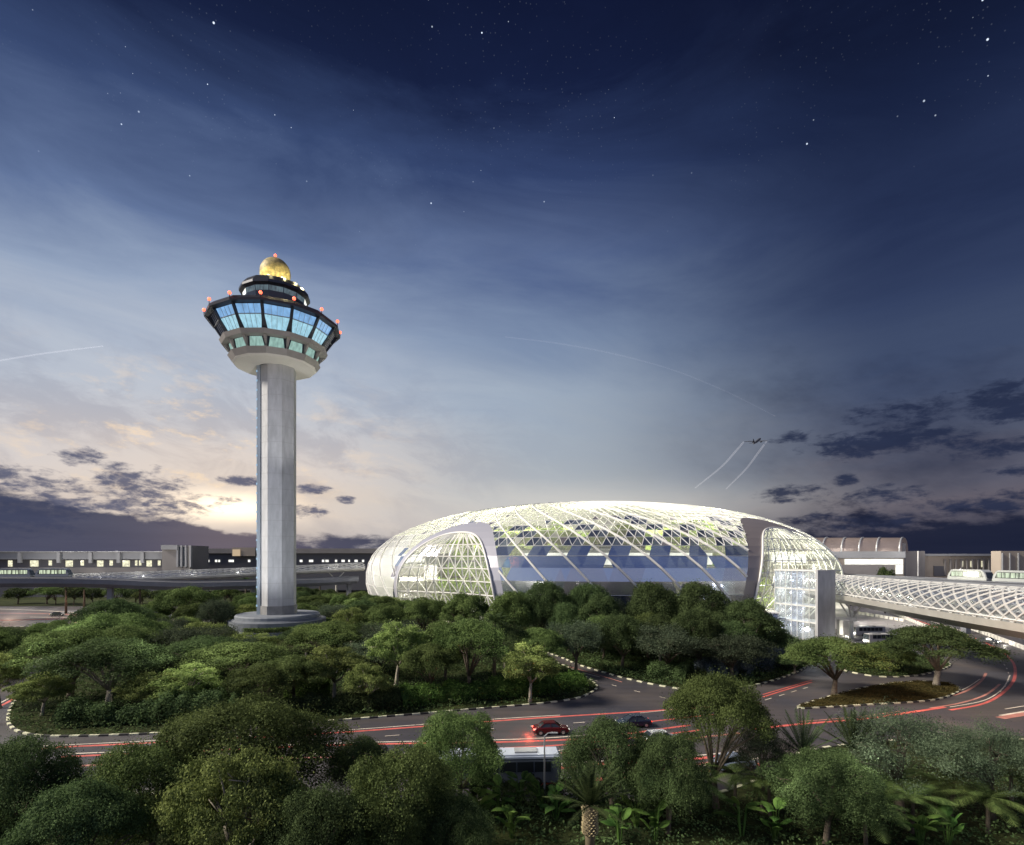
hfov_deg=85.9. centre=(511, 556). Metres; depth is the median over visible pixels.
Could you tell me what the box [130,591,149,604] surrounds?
tree
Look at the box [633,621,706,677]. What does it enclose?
feathery tree
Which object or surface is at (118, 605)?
umbrella tree
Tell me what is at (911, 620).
barrier
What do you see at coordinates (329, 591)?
umbrella tree
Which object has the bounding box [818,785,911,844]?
tree fern
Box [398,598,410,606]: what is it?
umbrella tree
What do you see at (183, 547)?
window
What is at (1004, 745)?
feathery tree
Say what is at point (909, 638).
umbrella tree
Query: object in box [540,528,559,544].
indoor tree
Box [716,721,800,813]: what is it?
feathery tree
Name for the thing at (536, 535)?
indoor tree
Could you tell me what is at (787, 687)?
lane marking
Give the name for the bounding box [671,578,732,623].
round tree
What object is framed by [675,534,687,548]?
indoor tree
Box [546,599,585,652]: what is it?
round tree
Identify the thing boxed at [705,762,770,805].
tree fern
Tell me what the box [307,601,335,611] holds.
umbrella tree
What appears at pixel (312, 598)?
umbrella tree
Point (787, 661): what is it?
umbrella tree
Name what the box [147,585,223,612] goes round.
umbrella tree
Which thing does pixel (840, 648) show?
umbrella tree
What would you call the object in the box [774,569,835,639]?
lift pavilion
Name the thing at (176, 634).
feathery tree
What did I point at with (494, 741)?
lane marking
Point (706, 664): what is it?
flowering shrubs
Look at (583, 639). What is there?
feathery tree
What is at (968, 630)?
train viaduct
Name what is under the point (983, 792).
tree fern
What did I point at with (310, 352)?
lower window
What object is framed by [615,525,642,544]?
indoor tree
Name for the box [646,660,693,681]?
bush
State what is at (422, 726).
lane marking
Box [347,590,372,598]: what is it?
umbrella tree
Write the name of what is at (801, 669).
kerb
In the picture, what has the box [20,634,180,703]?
umbrella tree
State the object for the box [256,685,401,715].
hedge
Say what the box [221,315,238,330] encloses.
window
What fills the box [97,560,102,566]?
window
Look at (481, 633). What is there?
umbrella tree
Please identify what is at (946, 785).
tree fern
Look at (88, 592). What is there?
tree
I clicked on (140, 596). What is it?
palm tree
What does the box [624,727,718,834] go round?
round tree
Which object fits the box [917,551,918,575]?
mast
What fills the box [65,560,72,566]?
window
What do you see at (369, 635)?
feathery tree
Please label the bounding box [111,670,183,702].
pale tree
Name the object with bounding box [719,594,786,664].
umbrella tree
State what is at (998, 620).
lattice footbridge
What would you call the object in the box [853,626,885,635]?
coach
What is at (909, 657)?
round tree
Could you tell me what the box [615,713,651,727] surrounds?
car
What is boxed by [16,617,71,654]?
umbrella tree
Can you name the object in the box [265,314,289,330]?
window
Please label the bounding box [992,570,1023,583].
train carriage
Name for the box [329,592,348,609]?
umbrella tree
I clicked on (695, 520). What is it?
indoor tree
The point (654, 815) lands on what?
broad leaf plant
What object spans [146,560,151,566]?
window
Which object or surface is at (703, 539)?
indoor tree
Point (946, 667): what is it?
kerb
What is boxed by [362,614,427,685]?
pale tree
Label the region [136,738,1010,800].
kerb
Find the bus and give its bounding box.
[441,747,560,787]
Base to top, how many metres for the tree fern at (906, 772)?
4.000 m
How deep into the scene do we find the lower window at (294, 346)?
137.02 m
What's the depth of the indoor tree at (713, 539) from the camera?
189.12 m
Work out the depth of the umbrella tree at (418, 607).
131.38 m
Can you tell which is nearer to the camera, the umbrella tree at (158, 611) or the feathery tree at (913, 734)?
the feathery tree at (913, 734)
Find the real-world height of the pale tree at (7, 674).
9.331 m
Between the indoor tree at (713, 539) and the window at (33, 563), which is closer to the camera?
the indoor tree at (713, 539)
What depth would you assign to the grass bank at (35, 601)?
270.43 m
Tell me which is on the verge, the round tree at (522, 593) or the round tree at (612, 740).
the round tree at (612, 740)
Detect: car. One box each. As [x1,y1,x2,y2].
[49,612,64,615]
[532,720,569,735]
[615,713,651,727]
[643,729,675,742]
[714,752,754,771]
[976,636,1000,643]
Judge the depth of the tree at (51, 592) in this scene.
250.56 m
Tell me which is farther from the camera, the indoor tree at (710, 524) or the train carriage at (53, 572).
the indoor tree at (710, 524)
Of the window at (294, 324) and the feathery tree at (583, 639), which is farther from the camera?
the window at (294, 324)
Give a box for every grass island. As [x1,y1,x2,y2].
[2,627,63,672]
[10,619,595,734]
[449,617,810,686]
[799,682,955,708]
[845,656,945,675]
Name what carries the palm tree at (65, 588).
on the road
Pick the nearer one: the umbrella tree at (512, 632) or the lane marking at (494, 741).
the lane marking at (494, 741)
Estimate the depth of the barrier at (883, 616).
198.04 m
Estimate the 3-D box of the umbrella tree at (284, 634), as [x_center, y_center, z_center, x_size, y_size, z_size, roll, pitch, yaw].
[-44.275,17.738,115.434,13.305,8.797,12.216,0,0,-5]
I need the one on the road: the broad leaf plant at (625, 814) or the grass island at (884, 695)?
the grass island at (884, 695)
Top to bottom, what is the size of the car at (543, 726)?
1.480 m
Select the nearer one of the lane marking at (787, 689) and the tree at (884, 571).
the lane marking at (787, 689)
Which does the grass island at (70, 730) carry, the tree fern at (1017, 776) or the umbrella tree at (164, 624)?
the umbrella tree at (164, 624)
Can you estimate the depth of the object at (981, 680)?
94.02 m
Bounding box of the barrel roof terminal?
[773,537,907,599]
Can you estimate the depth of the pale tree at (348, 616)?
130.15 m
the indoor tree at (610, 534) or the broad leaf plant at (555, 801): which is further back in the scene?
the indoor tree at (610, 534)
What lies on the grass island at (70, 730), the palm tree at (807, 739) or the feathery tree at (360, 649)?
the feathery tree at (360, 649)
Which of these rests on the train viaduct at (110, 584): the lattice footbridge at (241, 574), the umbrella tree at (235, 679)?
the lattice footbridge at (241, 574)
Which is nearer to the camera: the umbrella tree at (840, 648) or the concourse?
the umbrella tree at (840, 648)
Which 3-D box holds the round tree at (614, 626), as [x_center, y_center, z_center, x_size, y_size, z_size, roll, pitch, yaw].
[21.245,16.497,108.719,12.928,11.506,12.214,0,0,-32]
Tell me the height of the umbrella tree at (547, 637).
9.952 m
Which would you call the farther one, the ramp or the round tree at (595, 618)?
the ramp
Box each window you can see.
[30,560,37,566]
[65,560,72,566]
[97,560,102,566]
[122,560,129,566]
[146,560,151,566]
[183,547,184,565]
[216,321,224,334]
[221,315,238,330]
[235,337,245,347]
[239,314,261,327]
[250,336,263,345]
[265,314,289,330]
[269,337,283,347]
[289,341,301,352]
[292,319,312,336]
[306,347,314,357]
[312,328,326,344]
[324,339,329,350]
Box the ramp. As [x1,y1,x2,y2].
[836,602,856,634]
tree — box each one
[0,623,20,648]
[0,623,128,697]
[0,624,35,653]
[0,649,34,708]
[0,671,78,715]
[0,720,92,842]
[0,766,156,844]
[2,587,35,603]
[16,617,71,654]
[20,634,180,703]
[26,587,59,603]
[38,587,63,604]
[49,609,162,668]
[53,587,76,613]
[60,725,221,844]
[61,587,82,604]
[63,595,155,623]
[72,587,96,607]
[81,588,104,601]
[93,621,166,676]
[101,588,125,597]
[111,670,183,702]
[120,589,150,602]
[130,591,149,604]
[133,660,224,699]
[134,741,313,844]
[139,589,142,605]
[140,602,174,615]
[141,685,358,836]
[143,624,242,656]
[146,613,170,621]
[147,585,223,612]
[147,590,161,599]
[152,620,175,640]
[155,615,197,629]
[164,633,251,673]
[169,603,208,620]
[172,620,242,638]
[172,638,292,693]
[178,615,210,630]
[193,596,238,623]
[211,590,230,600]
[218,589,241,601]
[218,601,243,622]
[219,660,301,696]
[228,604,256,618]
[230,592,242,599]
[231,630,279,644]
[232,592,256,603]
[233,636,259,667]
[237,594,256,605]
[253,652,330,696]
[256,777,376,844]
[276,620,320,655]
[279,618,360,655]
[296,589,310,598]
[296,595,330,603]
[297,601,318,610]
[298,587,317,594]
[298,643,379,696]
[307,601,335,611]
[314,589,339,595]
[316,603,345,617]
[320,619,365,648]
[322,733,400,790]
[323,593,341,605]
[325,734,476,844]
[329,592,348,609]
[331,604,370,644]
[340,638,403,673]
[341,597,360,606]
[341,600,376,610]
[341,661,397,709]
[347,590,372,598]
[352,610,398,631]
[353,604,373,633]
[355,601,412,630]
[358,619,418,641]
[359,594,379,600]
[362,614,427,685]
[368,594,402,606]
[396,594,453,631]
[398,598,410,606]
[399,613,431,629]
[399,640,462,700]
[408,787,497,844]
[410,701,509,796]
[419,617,472,679]
[426,615,510,693]
[428,609,478,625]
[434,590,490,622]
[445,540,460,550]
[479,612,517,675]
[483,585,532,649]
[484,622,533,666]
[498,524,511,529]
[499,638,565,701]
[503,589,531,625]
[504,532,520,551]
[511,625,568,671]
[521,577,575,628]
[526,532,545,540]
[530,613,549,628]
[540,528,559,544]
[542,760,633,844]
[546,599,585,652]
[546,617,605,671]
[549,519,564,529]
[550,713,674,811]
[560,529,575,549]
[567,580,618,621]
[577,593,627,651]
[577,611,628,658]
[585,527,604,547]
[585,538,602,549]
[591,611,654,667]
[601,528,616,546]
[610,533,631,542]
[613,598,628,613]
[614,521,626,529]
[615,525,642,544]
[622,578,681,617]
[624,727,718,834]
[625,611,660,658]
[629,613,678,662]
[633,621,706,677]
[635,532,651,548]
[657,667,785,808]
[669,605,725,672]
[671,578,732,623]
[672,606,729,659]
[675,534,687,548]
[681,518,704,529]
[691,631,785,679]
[694,533,710,547]
[699,521,714,529]
[709,533,736,550]
[710,529,729,551]
[710,618,766,670]
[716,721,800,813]
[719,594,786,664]
[722,599,779,638]
[751,625,795,658]
[753,741,905,844]
[774,652,818,673]
[777,707,857,813]
[780,632,904,694]
[808,704,903,802]
[827,696,992,814]
[865,640,917,671]
[874,566,897,612]
[878,620,1018,685]
[929,712,1023,819]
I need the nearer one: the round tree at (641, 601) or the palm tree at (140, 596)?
the round tree at (641, 601)
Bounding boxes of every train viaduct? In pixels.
[0,575,358,599]
[761,571,1023,633]
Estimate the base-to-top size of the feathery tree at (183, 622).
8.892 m
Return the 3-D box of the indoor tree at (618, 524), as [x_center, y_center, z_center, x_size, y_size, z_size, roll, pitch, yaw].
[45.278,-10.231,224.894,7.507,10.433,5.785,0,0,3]
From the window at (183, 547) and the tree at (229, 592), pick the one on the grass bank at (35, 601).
the tree at (229, 592)
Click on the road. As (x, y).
(608, 696)
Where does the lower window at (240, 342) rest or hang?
in the control tower
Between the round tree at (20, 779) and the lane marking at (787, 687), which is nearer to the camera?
the round tree at (20, 779)
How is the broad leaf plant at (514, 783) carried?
on the verge
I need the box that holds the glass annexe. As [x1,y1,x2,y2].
[766,609,779,618]
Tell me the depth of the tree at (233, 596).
243.57 m
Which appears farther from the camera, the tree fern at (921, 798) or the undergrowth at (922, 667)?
the undergrowth at (922, 667)
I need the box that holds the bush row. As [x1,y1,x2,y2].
[469,766,717,809]
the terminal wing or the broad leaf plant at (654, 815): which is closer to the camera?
the broad leaf plant at (654, 815)
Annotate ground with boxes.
[209,590,800,636]
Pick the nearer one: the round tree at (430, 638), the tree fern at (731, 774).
the tree fern at (731, 774)
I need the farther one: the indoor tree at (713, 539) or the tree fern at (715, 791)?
the indoor tree at (713, 539)
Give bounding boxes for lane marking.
[56,703,757,747]
[68,735,579,753]
[69,715,554,744]
[72,725,685,756]
[500,730,699,747]
[763,680,811,694]
[763,682,811,696]
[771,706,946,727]
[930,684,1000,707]
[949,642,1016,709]
[951,675,1009,706]
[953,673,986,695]
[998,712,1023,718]
[1000,711,1023,715]
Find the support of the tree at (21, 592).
on the grass bank at (35, 601)
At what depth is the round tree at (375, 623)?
139.09 m
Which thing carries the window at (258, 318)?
in the control tower
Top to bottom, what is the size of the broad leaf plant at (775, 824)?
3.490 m
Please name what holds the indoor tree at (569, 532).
in the glass dome
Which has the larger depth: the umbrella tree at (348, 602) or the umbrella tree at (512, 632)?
the umbrella tree at (348, 602)
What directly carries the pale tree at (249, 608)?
on the grass island at (70, 730)
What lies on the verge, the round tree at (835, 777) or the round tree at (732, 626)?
the round tree at (835, 777)
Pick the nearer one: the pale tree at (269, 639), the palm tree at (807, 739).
the palm tree at (807, 739)
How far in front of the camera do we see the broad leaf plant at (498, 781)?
46.80 m
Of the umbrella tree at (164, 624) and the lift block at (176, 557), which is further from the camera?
the lift block at (176, 557)
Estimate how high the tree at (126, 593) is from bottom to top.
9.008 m
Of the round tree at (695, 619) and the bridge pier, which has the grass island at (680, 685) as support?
the round tree at (695, 619)
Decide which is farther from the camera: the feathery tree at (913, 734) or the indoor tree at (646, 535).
the indoor tree at (646, 535)
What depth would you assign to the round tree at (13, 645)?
106.11 m
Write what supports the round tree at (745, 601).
on the grass island at (680, 685)
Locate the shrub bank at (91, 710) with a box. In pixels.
[54,686,252,728]
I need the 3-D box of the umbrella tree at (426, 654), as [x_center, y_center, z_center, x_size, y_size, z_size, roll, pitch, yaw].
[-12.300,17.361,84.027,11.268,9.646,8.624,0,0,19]
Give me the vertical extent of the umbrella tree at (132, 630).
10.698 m
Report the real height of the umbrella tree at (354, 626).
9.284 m
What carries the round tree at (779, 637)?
on the grass island at (680, 685)
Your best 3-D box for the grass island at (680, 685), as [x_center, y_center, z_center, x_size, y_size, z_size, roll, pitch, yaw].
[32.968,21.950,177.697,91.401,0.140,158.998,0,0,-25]
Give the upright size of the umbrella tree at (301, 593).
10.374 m
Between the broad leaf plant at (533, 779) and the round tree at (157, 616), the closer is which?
the broad leaf plant at (533, 779)
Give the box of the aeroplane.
[744,438,765,443]
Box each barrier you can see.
[851,610,903,621]
[891,613,925,625]
[971,629,1023,649]
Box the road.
[0,595,1023,798]
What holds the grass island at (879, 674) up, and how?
on the road
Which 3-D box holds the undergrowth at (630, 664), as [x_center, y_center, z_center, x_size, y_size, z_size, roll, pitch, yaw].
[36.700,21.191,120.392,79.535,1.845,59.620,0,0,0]
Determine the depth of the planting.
87.46 m
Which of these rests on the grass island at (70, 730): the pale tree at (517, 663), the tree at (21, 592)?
the pale tree at (517, 663)
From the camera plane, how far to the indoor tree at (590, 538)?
186.92 m
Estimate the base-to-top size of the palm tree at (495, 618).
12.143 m
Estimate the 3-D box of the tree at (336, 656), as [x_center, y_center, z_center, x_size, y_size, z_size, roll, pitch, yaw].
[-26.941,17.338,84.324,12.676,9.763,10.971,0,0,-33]
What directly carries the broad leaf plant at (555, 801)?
on the verge
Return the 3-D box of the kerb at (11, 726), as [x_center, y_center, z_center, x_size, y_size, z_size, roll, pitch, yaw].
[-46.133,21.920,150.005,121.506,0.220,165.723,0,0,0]
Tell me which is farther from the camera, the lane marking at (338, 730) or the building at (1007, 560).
the building at (1007, 560)
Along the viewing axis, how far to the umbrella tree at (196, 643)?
93.65 m
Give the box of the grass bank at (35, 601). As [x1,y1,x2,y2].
[0,592,367,605]
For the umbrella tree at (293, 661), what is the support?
on the grass island at (70, 730)
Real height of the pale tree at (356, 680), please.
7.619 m
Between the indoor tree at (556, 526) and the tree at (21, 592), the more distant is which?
the tree at (21, 592)
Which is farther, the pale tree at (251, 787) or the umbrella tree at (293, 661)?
the umbrella tree at (293, 661)
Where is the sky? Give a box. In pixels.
[0,0,1023,553]
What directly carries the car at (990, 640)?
on the road
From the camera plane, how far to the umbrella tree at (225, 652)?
85.55 m
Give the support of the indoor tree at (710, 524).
in the glass dome
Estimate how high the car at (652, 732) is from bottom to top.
1.480 m
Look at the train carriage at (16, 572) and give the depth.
191.77 m
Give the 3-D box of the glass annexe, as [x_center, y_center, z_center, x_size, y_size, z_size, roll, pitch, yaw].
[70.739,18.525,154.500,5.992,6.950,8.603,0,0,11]
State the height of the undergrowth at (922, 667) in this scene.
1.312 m
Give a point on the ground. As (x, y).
(337, 591)
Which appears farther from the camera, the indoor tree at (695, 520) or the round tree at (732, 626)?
the indoor tree at (695, 520)
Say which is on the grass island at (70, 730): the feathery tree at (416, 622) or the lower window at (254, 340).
the feathery tree at (416, 622)
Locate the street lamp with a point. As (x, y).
(544, 786)
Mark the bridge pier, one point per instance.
(850, 614)
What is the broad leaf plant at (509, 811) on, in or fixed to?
on the verge
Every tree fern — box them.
[640,775,696,819]
[676,769,732,813]
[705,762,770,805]
[729,771,813,815]
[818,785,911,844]
[858,759,946,804]
[877,780,958,833]
[910,766,1010,817]
[931,779,1023,833]
[972,758,1023,806]
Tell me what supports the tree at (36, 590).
on the grass bank at (35, 601)
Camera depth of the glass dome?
183.18 m
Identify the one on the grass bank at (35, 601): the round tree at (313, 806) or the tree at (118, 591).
the tree at (118, 591)
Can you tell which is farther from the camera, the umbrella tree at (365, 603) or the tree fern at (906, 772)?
the umbrella tree at (365, 603)
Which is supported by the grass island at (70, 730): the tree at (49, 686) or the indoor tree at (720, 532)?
the tree at (49, 686)
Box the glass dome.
[366,501,843,625]
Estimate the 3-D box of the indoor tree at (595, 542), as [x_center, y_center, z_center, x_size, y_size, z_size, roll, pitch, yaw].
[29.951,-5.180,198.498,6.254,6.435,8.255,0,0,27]
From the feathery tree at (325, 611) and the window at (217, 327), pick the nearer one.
the window at (217, 327)
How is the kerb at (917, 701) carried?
on the road
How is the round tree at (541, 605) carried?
on the grass island at (680, 685)
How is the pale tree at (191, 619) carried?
on the grass island at (70, 730)
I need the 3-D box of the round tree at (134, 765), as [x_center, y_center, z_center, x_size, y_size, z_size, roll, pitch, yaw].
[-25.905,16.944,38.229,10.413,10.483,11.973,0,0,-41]
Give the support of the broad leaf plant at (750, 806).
on the verge
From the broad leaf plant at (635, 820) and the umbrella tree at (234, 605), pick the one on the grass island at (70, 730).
the umbrella tree at (234, 605)
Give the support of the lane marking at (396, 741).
on the road
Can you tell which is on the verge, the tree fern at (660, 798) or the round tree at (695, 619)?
the tree fern at (660, 798)
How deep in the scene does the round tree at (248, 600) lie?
181.00 m
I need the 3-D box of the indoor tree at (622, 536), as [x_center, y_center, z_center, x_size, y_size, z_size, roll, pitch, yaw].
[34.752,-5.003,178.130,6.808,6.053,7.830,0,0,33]
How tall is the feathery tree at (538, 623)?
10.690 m
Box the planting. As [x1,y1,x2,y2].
[797,680,959,706]
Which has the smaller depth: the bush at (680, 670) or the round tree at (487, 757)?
the round tree at (487, 757)
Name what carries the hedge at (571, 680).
on the grass island at (70, 730)
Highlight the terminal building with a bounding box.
[0,551,161,596]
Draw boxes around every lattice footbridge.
[72,562,364,580]
[802,573,1023,638]
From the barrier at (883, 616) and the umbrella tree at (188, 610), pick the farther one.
the barrier at (883, 616)
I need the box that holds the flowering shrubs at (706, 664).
[693,644,795,677]
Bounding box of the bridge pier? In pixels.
[840,603,860,637]
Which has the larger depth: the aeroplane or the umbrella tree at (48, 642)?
the aeroplane
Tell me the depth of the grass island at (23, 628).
150.22 m
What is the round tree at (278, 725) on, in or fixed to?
on the verge
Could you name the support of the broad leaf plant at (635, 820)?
on the verge
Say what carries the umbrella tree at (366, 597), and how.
on the grass island at (70, 730)
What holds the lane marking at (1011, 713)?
on the road
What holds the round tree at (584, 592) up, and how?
on the grass island at (680, 685)
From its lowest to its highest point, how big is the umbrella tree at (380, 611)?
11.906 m
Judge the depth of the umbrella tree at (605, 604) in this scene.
122.52 m
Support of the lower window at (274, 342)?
in the control tower
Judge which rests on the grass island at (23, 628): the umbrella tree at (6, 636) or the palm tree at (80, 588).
the umbrella tree at (6, 636)
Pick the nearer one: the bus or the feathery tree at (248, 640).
the bus
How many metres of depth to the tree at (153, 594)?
249.04 m
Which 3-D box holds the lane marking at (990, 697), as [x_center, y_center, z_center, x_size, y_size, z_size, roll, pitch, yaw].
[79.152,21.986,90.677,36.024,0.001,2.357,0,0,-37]
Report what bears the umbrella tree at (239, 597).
on the grass island at (70, 730)
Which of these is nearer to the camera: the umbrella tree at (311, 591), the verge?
the verge
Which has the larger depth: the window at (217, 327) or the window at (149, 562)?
the window at (149, 562)
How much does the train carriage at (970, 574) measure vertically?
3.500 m
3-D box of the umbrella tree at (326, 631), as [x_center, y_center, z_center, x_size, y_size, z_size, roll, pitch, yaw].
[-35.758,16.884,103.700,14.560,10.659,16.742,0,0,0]
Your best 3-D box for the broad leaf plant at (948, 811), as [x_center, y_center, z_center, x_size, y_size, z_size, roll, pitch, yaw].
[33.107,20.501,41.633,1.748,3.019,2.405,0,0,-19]
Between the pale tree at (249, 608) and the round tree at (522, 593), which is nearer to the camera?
the round tree at (522, 593)
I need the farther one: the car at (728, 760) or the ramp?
the ramp
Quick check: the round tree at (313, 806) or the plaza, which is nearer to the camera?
the round tree at (313, 806)
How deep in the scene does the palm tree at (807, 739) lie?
47.08 m
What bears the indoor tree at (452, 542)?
in the glass dome
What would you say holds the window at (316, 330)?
in the control tower
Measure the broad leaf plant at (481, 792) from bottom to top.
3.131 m
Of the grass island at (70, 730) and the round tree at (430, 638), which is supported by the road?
the grass island at (70, 730)
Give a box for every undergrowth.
[7,627,595,734]
[534,635,818,686]
[839,654,949,675]
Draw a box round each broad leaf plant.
[464,787,498,818]
[482,774,515,813]
[491,804,530,838]
[504,771,531,805]
[520,773,547,809]
[538,782,576,820]
[600,803,631,844]
[621,786,656,827]
[631,796,670,840]
[713,796,767,835]
[759,796,791,840]
[895,814,950,844]
[928,804,964,844]
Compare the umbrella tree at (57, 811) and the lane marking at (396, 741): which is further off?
the lane marking at (396, 741)
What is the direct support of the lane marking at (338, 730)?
on the road
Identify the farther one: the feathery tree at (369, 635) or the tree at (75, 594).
the tree at (75, 594)
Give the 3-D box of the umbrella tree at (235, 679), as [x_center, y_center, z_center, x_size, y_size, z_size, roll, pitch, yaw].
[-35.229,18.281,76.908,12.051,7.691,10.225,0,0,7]
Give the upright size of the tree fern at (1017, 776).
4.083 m
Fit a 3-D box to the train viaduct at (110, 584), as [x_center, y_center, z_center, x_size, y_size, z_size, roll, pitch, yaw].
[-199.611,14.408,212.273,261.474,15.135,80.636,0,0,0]
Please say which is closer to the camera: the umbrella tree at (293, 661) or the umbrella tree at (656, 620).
the umbrella tree at (293, 661)
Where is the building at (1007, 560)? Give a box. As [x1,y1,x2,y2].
[991,551,1023,599]
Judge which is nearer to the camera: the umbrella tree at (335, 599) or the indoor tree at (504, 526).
the umbrella tree at (335, 599)
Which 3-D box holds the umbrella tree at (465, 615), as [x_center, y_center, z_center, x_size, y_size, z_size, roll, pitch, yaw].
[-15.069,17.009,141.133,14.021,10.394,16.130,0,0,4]
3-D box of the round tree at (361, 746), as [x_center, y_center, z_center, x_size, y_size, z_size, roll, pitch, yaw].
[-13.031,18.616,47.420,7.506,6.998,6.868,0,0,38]
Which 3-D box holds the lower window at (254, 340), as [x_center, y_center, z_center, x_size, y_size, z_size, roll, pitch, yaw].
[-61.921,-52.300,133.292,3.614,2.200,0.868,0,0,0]
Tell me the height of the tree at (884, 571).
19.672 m
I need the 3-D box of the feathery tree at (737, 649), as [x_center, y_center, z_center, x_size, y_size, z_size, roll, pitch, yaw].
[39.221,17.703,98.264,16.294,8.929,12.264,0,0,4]
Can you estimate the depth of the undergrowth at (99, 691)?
84.97 m
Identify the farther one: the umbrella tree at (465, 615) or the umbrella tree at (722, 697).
the umbrella tree at (465, 615)
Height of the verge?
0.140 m
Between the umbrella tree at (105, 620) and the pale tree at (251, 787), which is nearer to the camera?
the pale tree at (251, 787)
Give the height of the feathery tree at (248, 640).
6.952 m
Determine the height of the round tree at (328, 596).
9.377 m
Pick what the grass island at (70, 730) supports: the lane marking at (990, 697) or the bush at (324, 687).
the bush at (324, 687)
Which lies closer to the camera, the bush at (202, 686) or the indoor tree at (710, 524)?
the bush at (202, 686)
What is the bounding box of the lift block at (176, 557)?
[161,545,208,590]
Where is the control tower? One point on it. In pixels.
(279, 337)
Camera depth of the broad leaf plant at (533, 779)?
47.69 m
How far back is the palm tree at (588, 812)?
38.26 m
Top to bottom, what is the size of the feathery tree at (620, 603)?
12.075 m
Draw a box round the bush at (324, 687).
[283,670,330,698]
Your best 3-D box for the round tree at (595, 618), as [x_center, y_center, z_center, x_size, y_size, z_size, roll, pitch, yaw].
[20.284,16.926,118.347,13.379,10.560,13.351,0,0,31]
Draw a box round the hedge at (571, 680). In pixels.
[397,669,588,707]
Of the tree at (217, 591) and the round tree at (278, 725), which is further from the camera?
the tree at (217, 591)
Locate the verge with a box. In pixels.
[1,739,1023,844]
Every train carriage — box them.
[0,568,34,576]
[35,568,72,576]
[947,569,993,581]
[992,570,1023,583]
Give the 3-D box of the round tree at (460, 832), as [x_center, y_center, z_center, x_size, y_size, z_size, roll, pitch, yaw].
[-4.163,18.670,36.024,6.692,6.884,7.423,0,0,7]
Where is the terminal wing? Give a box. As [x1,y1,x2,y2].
[904,551,993,599]
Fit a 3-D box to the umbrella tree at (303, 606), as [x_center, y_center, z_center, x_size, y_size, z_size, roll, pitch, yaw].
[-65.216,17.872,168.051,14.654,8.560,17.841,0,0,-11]
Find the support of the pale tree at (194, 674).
on the grass island at (70, 730)
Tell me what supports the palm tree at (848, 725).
on the verge
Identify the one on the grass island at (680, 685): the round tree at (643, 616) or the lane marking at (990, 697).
the round tree at (643, 616)
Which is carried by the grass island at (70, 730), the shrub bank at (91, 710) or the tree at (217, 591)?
the shrub bank at (91, 710)
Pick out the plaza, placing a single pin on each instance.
(865, 620)
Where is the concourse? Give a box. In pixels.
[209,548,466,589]
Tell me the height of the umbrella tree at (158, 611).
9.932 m
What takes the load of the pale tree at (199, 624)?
on the grass island at (70, 730)
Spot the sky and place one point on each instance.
(559, 250)
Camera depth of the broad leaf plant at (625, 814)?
42.08 m
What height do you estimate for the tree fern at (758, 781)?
4.032 m
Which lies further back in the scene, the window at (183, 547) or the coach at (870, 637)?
the window at (183, 547)
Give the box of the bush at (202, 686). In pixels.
[157,668,225,703]
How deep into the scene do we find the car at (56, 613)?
204.34 m
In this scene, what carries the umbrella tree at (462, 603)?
on the grass island at (70, 730)
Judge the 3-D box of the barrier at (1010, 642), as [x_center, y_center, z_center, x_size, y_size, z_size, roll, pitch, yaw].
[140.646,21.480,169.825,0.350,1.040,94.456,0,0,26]
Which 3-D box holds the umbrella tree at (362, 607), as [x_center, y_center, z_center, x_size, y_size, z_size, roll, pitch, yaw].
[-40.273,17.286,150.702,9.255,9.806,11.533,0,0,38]
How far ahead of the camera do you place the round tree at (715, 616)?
109.96 m
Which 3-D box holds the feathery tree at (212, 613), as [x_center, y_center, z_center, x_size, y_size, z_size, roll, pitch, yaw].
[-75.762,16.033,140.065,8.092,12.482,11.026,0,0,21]
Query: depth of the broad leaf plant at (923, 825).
40.92 m
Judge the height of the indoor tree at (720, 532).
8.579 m
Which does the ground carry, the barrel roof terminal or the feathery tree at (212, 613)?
the barrel roof terminal
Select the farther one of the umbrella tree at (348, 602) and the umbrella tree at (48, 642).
the umbrella tree at (348, 602)
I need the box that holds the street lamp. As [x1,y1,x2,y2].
[543,732,557,802]
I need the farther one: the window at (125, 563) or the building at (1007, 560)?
the window at (125, 563)
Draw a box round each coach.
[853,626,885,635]
[863,633,899,642]
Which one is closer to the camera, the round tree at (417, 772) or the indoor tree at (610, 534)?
the round tree at (417, 772)
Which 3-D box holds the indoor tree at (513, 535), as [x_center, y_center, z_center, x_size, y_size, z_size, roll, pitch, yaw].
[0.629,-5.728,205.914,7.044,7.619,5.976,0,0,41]
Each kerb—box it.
[6,662,597,736]
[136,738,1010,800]
[446,620,820,688]
[797,681,959,708]
[836,659,950,677]
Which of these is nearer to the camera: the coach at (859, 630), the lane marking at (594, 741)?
the lane marking at (594, 741)
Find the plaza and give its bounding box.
[838,606,922,641]
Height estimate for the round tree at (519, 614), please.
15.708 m
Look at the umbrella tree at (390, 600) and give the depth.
173.65 m
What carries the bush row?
on the verge

